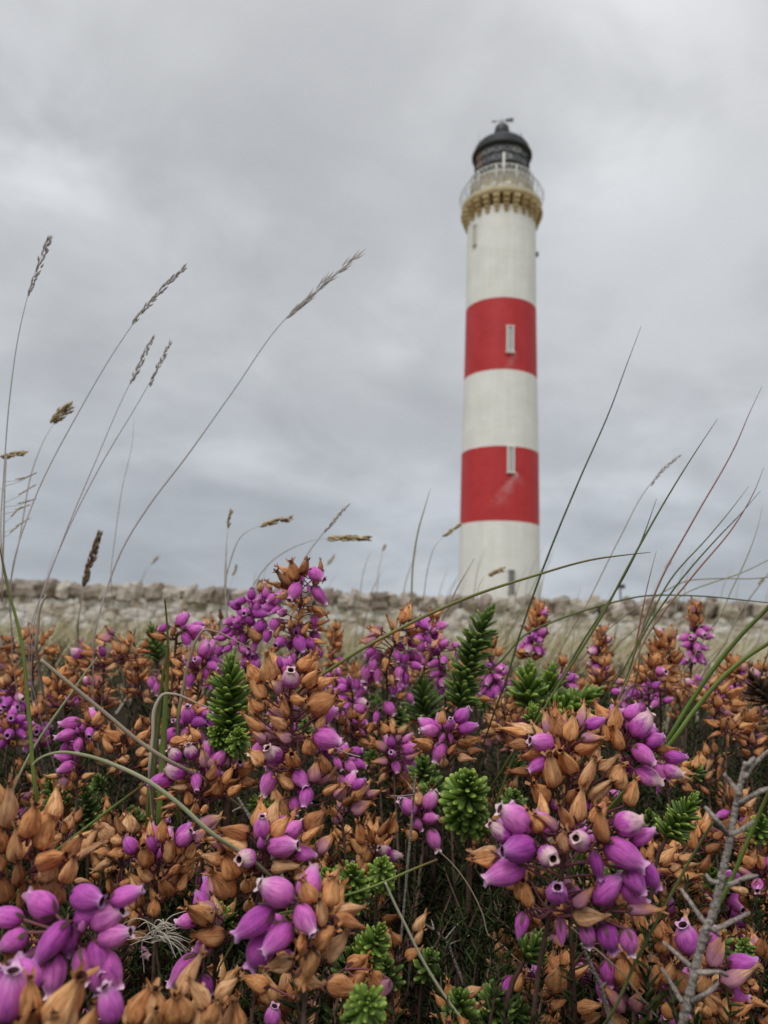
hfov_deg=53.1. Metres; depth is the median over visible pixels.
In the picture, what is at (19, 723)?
heather flower head
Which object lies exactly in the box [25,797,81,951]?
heather flower head
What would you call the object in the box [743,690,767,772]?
heather flower head
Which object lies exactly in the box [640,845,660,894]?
heather flower head
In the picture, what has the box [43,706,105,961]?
heather flower head
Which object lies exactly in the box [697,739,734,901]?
heather flower head
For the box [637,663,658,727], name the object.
heather flower head
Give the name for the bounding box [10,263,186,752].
grass blade
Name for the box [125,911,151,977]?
heather flower head
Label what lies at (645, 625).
grass blade
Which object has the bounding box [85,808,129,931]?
heather flower head
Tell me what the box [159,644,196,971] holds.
heather flower head
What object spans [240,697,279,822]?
heather flower head
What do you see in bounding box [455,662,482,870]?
heather flower head
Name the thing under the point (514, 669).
grass
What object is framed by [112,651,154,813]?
heather flower head
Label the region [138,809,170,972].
heather flower head
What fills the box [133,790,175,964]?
heather flower head
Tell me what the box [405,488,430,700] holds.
grass blade
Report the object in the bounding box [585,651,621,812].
heather flower head
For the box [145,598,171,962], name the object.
grass blade
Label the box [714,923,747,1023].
heather flower head
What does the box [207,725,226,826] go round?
evergreen shoot
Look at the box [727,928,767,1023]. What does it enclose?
heather flower head
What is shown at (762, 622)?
grass blade
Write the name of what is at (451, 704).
heather flower head
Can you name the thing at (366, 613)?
grass blade
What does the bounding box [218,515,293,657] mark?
grass blade
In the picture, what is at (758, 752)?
heather flower head
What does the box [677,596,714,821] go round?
heather flower head
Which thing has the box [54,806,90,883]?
heather flower head
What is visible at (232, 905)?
heather flower head
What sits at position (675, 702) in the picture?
heather flower head
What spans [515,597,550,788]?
heather flower head
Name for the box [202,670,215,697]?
heather flower head
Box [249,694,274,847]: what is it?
heather flower head
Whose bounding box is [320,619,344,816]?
heather flower head
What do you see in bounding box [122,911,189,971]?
dry fibre tangle
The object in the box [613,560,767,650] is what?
grass blade
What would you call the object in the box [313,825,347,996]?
heather flower head
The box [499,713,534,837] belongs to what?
heather flower head
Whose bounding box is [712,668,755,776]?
heather flower head
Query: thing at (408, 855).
dead twig
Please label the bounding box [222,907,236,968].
evergreen shoot
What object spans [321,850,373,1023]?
heather flower head
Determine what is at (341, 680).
heather flower head
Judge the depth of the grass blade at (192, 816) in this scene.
0.14 m
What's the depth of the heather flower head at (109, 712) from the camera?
0.54 m
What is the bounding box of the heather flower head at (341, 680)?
[323,667,352,975]
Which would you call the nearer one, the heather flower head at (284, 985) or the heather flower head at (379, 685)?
the heather flower head at (284, 985)
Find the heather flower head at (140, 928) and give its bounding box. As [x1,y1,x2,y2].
[124,826,151,988]
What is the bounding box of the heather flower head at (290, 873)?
[287,814,323,1023]
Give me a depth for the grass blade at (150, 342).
0.28 m
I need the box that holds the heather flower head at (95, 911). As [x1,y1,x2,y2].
[0,881,144,1021]
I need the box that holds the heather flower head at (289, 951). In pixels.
[284,908,321,1002]
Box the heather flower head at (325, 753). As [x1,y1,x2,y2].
[311,722,335,809]
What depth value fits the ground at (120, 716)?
0.75 m
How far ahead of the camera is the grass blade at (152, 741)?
0.22 m
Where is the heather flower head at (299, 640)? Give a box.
[263,556,330,951]
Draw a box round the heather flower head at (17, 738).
[16,661,38,744]
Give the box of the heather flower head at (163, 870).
[160,845,207,964]
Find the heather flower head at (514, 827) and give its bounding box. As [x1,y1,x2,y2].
[465,783,668,1023]
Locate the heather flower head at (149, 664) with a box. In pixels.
[133,660,151,728]
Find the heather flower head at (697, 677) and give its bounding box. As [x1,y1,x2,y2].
[687,674,708,747]
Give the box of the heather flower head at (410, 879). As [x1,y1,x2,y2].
[400,776,418,946]
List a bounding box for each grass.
[0,583,767,681]
[0,619,767,732]
[1,456,37,601]
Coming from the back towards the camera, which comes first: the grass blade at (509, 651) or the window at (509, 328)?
the window at (509, 328)
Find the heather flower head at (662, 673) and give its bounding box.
[628,650,675,893]
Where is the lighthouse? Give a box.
[458,118,543,598]
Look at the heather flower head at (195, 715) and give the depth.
0.25 m
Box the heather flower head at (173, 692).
[163,676,182,756]
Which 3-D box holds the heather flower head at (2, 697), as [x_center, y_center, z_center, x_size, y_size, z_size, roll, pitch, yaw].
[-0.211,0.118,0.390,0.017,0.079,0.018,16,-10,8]
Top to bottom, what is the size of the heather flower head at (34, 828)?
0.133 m
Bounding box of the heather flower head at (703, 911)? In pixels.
[672,869,709,933]
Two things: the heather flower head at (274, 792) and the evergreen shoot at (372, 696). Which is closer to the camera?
the heather flower head at (274, 792)
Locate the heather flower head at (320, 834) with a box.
[305,810,324,973]
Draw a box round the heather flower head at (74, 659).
[60,625,150,880]
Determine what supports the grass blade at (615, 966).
on the ground at (120, 716)
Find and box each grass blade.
[0,235,85,869]
[0,450,40,764]
[0,548,84,931]
[0,783,146,960]
[3,657,97,876]
[9,401,74,774]
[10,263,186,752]
[28,334,154,774]
[30,340,171,772]
[31,751,336,968]
[34,594,61,774]
[40,658,295,1003]
[42,553,54,660]
[56,592,74,645]
[75,580,89,647]
[77,530,102,777]
[92,249,365,789]
[111,425,136,746]
[127,556,159,633]
[137,569,145,644]
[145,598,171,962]
[148,692,207,952]
[149,685,170,940]
[156,646,177,932]
[175,688,189,904]
[177,629,254,961]
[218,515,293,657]
[218,859,437,975]
[220,564,237,675]
[224,547,230,653]
[225,508,233,617]
[233,552,649,903]
[234,535,372,653]
[262,503,350,722]
[307,553,335,621]
[355,551,370,656]
[359,572,381,661]
[374,544,386,625]
[384,882,461,1016]
[395,549,417,661]
[401,561,472,823]
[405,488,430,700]
[409,523,462,712]
[432,569,447,639]
[435,594,767,770]
[436,848,552,999]
[439,750,518,1009]
[442,566,463,633]
[447,420,716,959]
[451,572,468,651]
[456,328,640,873]
[466,501,655,939]
[468,550,484,628]
[472,567,505,625]
[475,544,557,767]
[498,572,517,661]
[505,570,525,654]
[510,576,519,659]
[513,546,543,651]
[525,553,554,661]
[535,486,748,884]
[536,468,763,882]
[554,454,681,662]
[559,554,655,867]
[561,494,757,828]
[565,586,580,678]
[566,577,767,689]
[570,641,767,872]
[571,927,662,1023]
[573,605,767,874]
[603,387,761,798]
[603,820,713,1023]
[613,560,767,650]
[636,560,670,661]
[639,791,767,1023]
[643,573,767,807]
[657,506,762,731]
[661,652,767,842]
[671,556,694,650]
[673,545,692,627]
[698,574,728,674]
[702,578,763,736]
[716,577,740,674]
[751,592,767,656]
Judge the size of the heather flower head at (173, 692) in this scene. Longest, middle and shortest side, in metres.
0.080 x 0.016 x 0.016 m
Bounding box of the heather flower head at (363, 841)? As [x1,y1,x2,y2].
[333,811,403,929]
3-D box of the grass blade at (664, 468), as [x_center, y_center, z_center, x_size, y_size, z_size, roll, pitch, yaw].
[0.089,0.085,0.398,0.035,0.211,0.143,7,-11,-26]
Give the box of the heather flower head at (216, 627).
[197,609,232,827]
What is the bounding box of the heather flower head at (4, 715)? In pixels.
[0,674,32,772]
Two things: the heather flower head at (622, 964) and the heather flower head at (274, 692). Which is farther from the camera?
the heather flower head at (274, 692)
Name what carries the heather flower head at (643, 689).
on the ground at (120, 716)
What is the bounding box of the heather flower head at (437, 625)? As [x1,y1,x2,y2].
[404,606,448,981]
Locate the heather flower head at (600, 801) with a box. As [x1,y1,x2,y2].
[578,800,601,954]
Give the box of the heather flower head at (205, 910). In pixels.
[166,875,232,1004]
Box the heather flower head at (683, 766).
[661,748,700,907]
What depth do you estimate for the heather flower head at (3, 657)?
0.64 m
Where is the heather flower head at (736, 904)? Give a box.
[702,870,749,949]
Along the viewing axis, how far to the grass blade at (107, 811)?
0.16 m
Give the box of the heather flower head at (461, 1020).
[441,1014,468,1023]
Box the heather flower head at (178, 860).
[121,811,226,990]
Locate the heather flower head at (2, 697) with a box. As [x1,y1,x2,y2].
[0,674,5,700]
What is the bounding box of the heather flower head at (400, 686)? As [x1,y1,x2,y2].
[397,677,413,729]
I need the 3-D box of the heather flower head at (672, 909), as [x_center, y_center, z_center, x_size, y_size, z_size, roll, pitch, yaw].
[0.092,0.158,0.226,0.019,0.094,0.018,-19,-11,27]
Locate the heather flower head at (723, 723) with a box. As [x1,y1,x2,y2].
[703,706,756,895]
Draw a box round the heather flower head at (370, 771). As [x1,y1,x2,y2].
[361,718,392,826]
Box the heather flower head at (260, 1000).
[239,913,295,1019]
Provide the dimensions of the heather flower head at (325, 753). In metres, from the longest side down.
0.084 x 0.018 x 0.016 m
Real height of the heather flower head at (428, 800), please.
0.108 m
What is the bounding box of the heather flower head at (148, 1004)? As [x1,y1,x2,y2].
[121,944,227,1023]
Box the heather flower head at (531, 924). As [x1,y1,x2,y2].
[509,902,552,1008]
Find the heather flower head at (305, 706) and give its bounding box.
[277,689,322,774]
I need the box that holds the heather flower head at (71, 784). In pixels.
[59,763,88,877]
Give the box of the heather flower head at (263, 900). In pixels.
[236,815,288,986]
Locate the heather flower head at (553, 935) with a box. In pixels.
[524,885,576,994]
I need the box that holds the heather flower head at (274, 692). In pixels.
[266,653,285,722]
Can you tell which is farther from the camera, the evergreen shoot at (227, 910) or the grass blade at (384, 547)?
the grass blade at (384, 547)
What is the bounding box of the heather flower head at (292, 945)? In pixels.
[288,887,294,950]
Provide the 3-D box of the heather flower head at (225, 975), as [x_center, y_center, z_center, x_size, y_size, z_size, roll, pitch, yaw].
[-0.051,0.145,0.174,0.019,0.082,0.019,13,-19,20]
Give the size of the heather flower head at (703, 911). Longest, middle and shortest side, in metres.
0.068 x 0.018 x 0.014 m
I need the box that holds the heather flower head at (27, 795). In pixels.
[14,771,47,909]
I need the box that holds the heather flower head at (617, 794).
[591,789,620,825]
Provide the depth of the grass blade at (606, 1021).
0.14 m
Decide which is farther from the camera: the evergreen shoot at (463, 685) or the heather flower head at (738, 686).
the heather flower head at (738, 686)
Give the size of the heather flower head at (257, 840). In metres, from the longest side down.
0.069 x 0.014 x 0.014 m
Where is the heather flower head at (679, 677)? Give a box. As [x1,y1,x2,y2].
[677,671,696,748]
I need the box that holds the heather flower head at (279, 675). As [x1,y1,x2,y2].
[240,646,350,1023]
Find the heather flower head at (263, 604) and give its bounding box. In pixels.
[214,578,283,973]
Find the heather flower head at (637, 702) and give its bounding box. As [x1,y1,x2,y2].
[632,683,647,743]
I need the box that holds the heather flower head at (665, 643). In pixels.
[644,623,684,841]
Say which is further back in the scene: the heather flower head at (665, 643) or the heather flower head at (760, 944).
the heather flower head at (665, 643)
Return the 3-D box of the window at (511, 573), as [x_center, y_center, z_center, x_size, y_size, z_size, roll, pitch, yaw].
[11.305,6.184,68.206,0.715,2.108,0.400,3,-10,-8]
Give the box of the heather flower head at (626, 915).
[620,913,630,920]
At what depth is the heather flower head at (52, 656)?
0.38 m
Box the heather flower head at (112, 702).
[77,672,120,866]
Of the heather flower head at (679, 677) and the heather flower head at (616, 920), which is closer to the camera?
the heather flower head at (616, 920)
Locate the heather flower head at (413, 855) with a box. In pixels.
[396,782,433,1021]
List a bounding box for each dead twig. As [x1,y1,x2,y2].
[232,797,329,974]
[392,774,416,994]
[425,920,469,984]
[485,682,632,979]
[580,942,613,1023]
[660,749,767,1023]
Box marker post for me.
[619,584,624,599]
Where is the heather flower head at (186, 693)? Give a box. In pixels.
[171,677,193,746]
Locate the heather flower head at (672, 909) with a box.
[648,891,690,995]
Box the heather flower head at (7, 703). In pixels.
[0,661,25,782]
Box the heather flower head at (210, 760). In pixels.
[146,723,245,995]
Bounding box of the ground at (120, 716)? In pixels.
[0,638,767,1023]
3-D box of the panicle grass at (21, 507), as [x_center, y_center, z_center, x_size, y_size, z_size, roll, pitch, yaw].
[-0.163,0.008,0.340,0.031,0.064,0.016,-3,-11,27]
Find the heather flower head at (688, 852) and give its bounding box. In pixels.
[658,849,693,911]
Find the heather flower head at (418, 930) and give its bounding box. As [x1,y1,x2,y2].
[379,907,430,1003]
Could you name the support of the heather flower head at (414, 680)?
on the ground at (120, 716)
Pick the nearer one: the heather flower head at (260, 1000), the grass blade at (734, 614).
the heather flower head at (260, 1000)
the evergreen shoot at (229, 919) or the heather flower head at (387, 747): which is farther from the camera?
the heather flower head at (387, 747)
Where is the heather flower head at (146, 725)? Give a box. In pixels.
[133,717,173,808]
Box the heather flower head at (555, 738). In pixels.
[494,697,640,1023]
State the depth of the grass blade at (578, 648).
0.24 m
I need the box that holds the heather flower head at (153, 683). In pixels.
[129,669,164,993]
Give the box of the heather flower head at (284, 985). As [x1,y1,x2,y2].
[263,971,315,1023]
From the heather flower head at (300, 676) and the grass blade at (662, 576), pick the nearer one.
the grass blade at (662, 576)
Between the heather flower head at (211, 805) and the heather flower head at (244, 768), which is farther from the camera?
the heather flower head at (211, 805)
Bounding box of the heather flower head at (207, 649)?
[169,638,222,952]
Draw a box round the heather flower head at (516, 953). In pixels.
[485,921,522,1006]
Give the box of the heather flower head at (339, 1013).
[333,998,346,1022]
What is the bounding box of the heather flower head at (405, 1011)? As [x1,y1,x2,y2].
[365,975,410,1023]
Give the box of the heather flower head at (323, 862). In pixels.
[310,857,325,1012]
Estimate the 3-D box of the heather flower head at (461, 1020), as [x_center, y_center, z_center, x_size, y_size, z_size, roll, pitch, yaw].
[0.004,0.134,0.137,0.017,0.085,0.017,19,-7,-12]
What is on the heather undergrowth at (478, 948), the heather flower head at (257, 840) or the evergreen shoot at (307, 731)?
the evergreen shoot at (307, 731)
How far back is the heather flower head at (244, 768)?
0.22 m
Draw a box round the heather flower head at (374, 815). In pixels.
[355,809,383,857]
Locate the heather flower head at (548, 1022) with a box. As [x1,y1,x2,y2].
[544,1017,554,1023]
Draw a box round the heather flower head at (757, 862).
[728,845,767,979]
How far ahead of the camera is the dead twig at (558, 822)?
0.26 m
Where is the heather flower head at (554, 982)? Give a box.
[501,943,631,1023]
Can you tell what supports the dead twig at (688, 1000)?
on the ground at (120, 716)
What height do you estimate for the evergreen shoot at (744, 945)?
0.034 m
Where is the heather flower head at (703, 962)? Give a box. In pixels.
[686,925,727,1020]
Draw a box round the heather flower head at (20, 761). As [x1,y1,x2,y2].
[10,755,40,897]
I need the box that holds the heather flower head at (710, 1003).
[687,975,748,1023]
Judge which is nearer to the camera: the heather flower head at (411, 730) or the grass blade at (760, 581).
the heather flower head at (411, 730)
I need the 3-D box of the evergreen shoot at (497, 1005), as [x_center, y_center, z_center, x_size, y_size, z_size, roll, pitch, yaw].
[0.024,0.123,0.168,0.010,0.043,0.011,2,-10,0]
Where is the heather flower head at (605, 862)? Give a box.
[583,844,613,993]
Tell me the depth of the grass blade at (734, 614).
1.42 m
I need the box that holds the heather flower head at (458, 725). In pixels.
[408,705,484,988]
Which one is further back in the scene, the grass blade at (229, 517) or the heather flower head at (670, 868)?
the grass blade at (229, 517)
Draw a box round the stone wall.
[0,578,767,647]
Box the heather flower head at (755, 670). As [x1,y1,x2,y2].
[740,655,767,799]
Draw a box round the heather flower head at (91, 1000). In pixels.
[68,981,95,1007]
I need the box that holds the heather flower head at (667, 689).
[566,674,694,811]
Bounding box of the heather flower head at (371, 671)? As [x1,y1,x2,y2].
[352,600,432,929]
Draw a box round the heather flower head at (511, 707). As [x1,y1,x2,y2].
[477,692,540,935]
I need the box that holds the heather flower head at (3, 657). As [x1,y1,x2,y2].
[0,651,10,712]
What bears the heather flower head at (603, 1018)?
on the ground at (120, 716)
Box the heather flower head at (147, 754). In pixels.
[142,723,173,822]
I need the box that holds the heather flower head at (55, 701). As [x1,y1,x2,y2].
[38,662,84,803]
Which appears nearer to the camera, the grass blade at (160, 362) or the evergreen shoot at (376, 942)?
the evergreen shoot at (376, 942)
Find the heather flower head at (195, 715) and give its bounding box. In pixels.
[159,694,214,954]
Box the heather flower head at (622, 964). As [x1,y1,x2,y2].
[603,917,665,1023]
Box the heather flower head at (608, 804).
[592,793,614,829]
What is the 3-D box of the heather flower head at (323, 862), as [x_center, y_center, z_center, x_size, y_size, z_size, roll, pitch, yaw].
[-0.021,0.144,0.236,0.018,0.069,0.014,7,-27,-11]
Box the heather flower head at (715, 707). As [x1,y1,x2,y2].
[689,673,747,859]
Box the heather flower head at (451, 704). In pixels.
[447,702,456,762]
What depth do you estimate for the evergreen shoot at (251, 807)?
0.22 m
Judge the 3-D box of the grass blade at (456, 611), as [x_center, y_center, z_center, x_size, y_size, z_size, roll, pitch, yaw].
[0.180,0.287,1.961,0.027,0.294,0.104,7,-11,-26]
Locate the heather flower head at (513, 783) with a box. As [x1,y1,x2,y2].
[494,775,522,928]
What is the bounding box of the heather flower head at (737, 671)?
[717,653,750,803]
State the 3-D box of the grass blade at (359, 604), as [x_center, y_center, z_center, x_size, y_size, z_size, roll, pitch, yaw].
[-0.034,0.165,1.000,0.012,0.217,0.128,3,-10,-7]
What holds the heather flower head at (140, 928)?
on the ground at (120, 716)
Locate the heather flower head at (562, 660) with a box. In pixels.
[556,653,578,690]
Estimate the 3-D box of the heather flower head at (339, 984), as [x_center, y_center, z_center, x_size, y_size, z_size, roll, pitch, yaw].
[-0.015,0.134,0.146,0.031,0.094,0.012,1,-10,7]
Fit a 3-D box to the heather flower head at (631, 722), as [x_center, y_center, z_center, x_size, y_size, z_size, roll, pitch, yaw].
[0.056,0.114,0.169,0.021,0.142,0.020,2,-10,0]
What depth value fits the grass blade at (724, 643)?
0.36 m
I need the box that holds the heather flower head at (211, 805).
[198,761,216,814]
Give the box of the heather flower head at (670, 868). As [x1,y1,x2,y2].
[644,806,767,965]
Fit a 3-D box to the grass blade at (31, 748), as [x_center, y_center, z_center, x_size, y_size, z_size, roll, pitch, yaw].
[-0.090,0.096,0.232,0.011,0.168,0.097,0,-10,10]
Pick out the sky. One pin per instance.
(256, 146)
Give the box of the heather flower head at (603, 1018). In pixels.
[592,923,605,1023]
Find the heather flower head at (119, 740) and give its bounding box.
[92,714,150,893]
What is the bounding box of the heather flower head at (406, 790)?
[380,765,417,921]
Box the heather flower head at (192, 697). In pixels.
[177,686,202,760]
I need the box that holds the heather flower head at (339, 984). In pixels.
[239,950,392,1023]
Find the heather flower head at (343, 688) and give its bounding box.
[334,675,369,858]
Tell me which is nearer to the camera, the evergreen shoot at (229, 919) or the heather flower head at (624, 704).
the evergreen shoot at (229, 919)
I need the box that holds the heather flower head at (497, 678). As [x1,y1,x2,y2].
[478,635,510,901]
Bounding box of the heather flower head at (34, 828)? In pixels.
[0,773,107,1005]
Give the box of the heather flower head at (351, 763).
[323,734,367,1017]
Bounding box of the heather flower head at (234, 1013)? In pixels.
[212,972,249,1023]
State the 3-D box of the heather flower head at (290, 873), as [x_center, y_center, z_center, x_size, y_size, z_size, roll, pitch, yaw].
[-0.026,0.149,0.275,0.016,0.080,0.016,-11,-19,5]
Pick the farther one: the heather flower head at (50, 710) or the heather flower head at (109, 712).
the heather flower head at (109, 712)
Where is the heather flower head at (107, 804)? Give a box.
[84,795,136,899]
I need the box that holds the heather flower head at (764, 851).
[738,807,767,856]
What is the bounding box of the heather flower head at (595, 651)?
[580,623,615,766]
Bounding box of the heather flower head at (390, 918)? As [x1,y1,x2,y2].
[368,891,399,926]
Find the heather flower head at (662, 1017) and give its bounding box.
[639,967,700,1023]
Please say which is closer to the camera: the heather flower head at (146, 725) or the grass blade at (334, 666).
the grass blade at (334, 666)
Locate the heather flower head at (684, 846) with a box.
[655,815,697,921]
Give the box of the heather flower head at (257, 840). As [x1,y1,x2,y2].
[251,799,287,948]
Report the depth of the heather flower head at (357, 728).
0.27 m
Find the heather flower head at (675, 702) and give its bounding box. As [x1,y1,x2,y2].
[665,677,692,746]
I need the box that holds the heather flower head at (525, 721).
[512,708,526,790]
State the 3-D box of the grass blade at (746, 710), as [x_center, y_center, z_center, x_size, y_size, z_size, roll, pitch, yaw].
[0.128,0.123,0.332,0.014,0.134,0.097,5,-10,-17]
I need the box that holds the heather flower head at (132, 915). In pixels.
[108,906,146,972]
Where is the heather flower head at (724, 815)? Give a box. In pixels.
[712,777,759,914]
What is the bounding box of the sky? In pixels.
[0,0,767,617]
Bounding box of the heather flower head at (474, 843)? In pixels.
[434,791,499,983]
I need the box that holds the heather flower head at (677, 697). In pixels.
[670,674,688,744]
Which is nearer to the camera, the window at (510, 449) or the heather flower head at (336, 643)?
the heather flower head at (336, 643)
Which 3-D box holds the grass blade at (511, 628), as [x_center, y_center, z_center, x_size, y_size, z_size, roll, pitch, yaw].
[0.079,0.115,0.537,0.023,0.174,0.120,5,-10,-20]
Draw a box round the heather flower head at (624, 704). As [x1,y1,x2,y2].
[610,672,638,757]
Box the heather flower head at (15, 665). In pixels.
[7,659,20,670]
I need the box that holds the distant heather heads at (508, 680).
[0,638,767,745]
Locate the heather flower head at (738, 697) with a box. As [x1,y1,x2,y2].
[701,693,748,832]
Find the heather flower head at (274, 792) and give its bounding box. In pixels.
[270,784,289,816]
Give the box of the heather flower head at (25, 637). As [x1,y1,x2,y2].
[0,622,58,784]
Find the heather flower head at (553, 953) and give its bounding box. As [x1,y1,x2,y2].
[523,944,565,1023]
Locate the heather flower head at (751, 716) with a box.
[728,706,767,890]
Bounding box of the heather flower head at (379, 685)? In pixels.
[375,662,393,719]
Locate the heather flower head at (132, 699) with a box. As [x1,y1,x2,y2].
[126,656,147,728]
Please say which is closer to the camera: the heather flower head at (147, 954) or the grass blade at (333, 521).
the heather flower head at (147, 954)
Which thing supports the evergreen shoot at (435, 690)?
on the ground at (120, 716)
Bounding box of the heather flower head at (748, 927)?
[738,919,750,983]
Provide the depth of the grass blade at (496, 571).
0.50 m
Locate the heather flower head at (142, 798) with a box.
[124,782,156,867]
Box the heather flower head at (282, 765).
[269,719,300,799]
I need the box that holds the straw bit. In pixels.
[335,748,359,756]
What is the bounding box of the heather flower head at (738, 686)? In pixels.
[736,672,757,757]
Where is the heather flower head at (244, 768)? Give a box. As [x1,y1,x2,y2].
[205,756,258,970]
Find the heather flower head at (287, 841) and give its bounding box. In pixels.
[195,793,338,1023]
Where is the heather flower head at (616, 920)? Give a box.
[601,867,631,1017]
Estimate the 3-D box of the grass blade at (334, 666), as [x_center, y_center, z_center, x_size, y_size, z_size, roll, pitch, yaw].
[-0.010,0.097,0.241,0.172,0.167,0.059,-7,-13,41]
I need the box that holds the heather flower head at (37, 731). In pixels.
[23,699,53,791]
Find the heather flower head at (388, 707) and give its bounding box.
[352,688,414,914]
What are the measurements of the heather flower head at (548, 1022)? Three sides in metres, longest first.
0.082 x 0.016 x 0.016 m
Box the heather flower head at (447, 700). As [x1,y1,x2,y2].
[429,661,463,756]
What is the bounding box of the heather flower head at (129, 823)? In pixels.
[89,808,139,991]
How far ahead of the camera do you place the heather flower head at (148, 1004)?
0.11 m
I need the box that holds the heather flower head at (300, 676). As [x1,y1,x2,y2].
[293,674,307,747]
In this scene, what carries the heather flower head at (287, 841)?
on the ground at (120, 716)
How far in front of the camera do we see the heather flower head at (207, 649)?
0.26 m
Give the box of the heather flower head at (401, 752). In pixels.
[378,722,412,816]
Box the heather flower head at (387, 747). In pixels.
[369,715,422,1018]
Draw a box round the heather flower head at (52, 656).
[28,644,59,787]
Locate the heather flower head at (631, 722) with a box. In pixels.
[586,698,688,1022]
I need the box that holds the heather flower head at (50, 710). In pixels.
[25,685,57,778]
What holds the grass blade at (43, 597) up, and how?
on the ground at (120, 716)
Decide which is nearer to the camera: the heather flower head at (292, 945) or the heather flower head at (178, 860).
the heather flower head at (178, 860)
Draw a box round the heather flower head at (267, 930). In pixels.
[230,862,368,1023]
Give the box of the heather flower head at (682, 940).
[619,908,763,1023]
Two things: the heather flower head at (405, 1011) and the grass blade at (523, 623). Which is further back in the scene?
the grass blade at (523, 623)
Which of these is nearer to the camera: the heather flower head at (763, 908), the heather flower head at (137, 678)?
the heather flower head at (763, 908)
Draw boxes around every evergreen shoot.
[41,773,70,841]
[71,784,103,882]
[89,773,108,799]
[127,805,145,823]
[139,620,165,712]
[206,651,252,826]
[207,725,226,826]
[219,901,229,954]
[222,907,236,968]
[224,726,250,824]
[245,792,269,876]
[260,710,266,720]
[297,718,314,819]
[319,864,346,1008]
[331,942,365,1023]
[337,860,371,933]
[339,982,386,1023]
[352,921,390,982]
[360,748,377,818]
[367,854,396,928]
[368,698,382,751]
[369,693,380,715]
[374,952,405,1023]
[388,706,409,763]
[402,673,444,766]
[407,754,442,867]
[413,946,444,1023]
[418,777,445,887]
[421,689,437,736]
[438,767,490,923]
[441,986,480,1023]
[443,602,498,773]
[475,976,515,1023]
[477,700,489,757]
[498,787,527,904]
[503,928,549,1022]
[505,658,549,788]
[510,995,530,1023]
[512,754,525,778]
[522,701,542,784]
[527,683,603,796]
[535,661,567,784]
[604,864,622,916]
[644,808,663,896]
[649,791,702,904]
[683,757,705,856]
[700,866,728,924]
[705,929,734,979]
[733,936,755,1016]
[742,671,767,708]
[745,813,767,931]
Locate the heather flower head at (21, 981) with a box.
[0,951,124,1023]
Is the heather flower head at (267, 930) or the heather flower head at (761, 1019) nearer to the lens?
the heather flower head at (267, 930)
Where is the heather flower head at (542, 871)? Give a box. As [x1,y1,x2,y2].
[529,837,560,900]
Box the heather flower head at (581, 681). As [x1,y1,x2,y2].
[562,677,586,804]
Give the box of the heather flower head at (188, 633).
[147,611,206,977]
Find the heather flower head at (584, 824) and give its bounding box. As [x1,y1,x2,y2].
[557,787,586,888]
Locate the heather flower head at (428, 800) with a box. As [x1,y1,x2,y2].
[397,784,444,1023]
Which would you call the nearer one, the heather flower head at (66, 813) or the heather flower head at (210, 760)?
the heather flower head at (210, 760)
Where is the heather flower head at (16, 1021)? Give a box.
[13,937,41,1023]
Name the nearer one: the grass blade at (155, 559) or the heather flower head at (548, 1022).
the heather flower head at (548, 1022)
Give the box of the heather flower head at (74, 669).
[63,665,86,791]
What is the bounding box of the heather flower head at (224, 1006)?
[221,988,240,1011]
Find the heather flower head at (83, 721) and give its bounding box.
[75,686,107,798]
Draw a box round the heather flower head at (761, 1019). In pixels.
[745,985,767,1023]
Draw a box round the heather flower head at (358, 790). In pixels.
[328,770,385,977]
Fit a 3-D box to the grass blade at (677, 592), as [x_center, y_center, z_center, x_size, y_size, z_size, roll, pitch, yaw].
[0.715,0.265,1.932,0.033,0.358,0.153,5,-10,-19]
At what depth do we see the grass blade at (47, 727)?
0.21 m
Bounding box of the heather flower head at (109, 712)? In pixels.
[94,646,114,730]
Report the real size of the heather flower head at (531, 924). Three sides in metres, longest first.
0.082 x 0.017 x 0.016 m
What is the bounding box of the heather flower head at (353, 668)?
[344,660,367,777]
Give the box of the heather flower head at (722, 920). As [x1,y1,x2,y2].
[691,855,745,941]
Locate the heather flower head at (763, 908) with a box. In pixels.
[739,894,767,935]
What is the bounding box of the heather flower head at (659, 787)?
[653,759,677,802]
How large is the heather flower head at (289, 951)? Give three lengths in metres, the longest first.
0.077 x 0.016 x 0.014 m
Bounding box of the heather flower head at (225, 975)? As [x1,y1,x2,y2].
[188,954,241,1005]
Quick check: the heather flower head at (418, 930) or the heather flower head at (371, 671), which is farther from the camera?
the heather flower head at (371, 671)
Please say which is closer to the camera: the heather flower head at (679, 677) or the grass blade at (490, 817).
the grass blade at (490, 817)
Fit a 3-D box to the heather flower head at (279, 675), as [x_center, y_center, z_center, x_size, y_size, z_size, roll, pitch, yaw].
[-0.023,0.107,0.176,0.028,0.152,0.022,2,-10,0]
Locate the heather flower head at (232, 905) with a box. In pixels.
[192,897,238,966]
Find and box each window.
[471,224,476,246]
[505,325,514,353]
[506,445,515,473]
[507,570,515,593]
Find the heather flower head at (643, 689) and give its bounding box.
[641,682,659,764]
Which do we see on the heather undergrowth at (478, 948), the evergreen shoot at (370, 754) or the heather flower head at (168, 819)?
the evergreen shoot at (370, 754)
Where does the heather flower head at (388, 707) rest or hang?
on the ground at (120, 716)
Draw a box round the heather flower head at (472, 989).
[429,976,485,1019]
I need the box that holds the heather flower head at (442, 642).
[417,629,461,966]
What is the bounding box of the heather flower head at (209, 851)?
[206,836,218,870]
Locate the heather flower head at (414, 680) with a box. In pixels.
[407,663,428,711]
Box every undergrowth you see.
[0,629,767,813]
[0,692,767,1023]
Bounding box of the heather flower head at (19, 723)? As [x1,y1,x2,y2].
[0,706,39,869]
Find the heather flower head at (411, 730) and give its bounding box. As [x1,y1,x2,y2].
[348,706,419,859]
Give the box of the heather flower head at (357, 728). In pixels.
[333,699,373,942]
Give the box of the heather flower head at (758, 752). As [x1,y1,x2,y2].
[736,730,767,888]

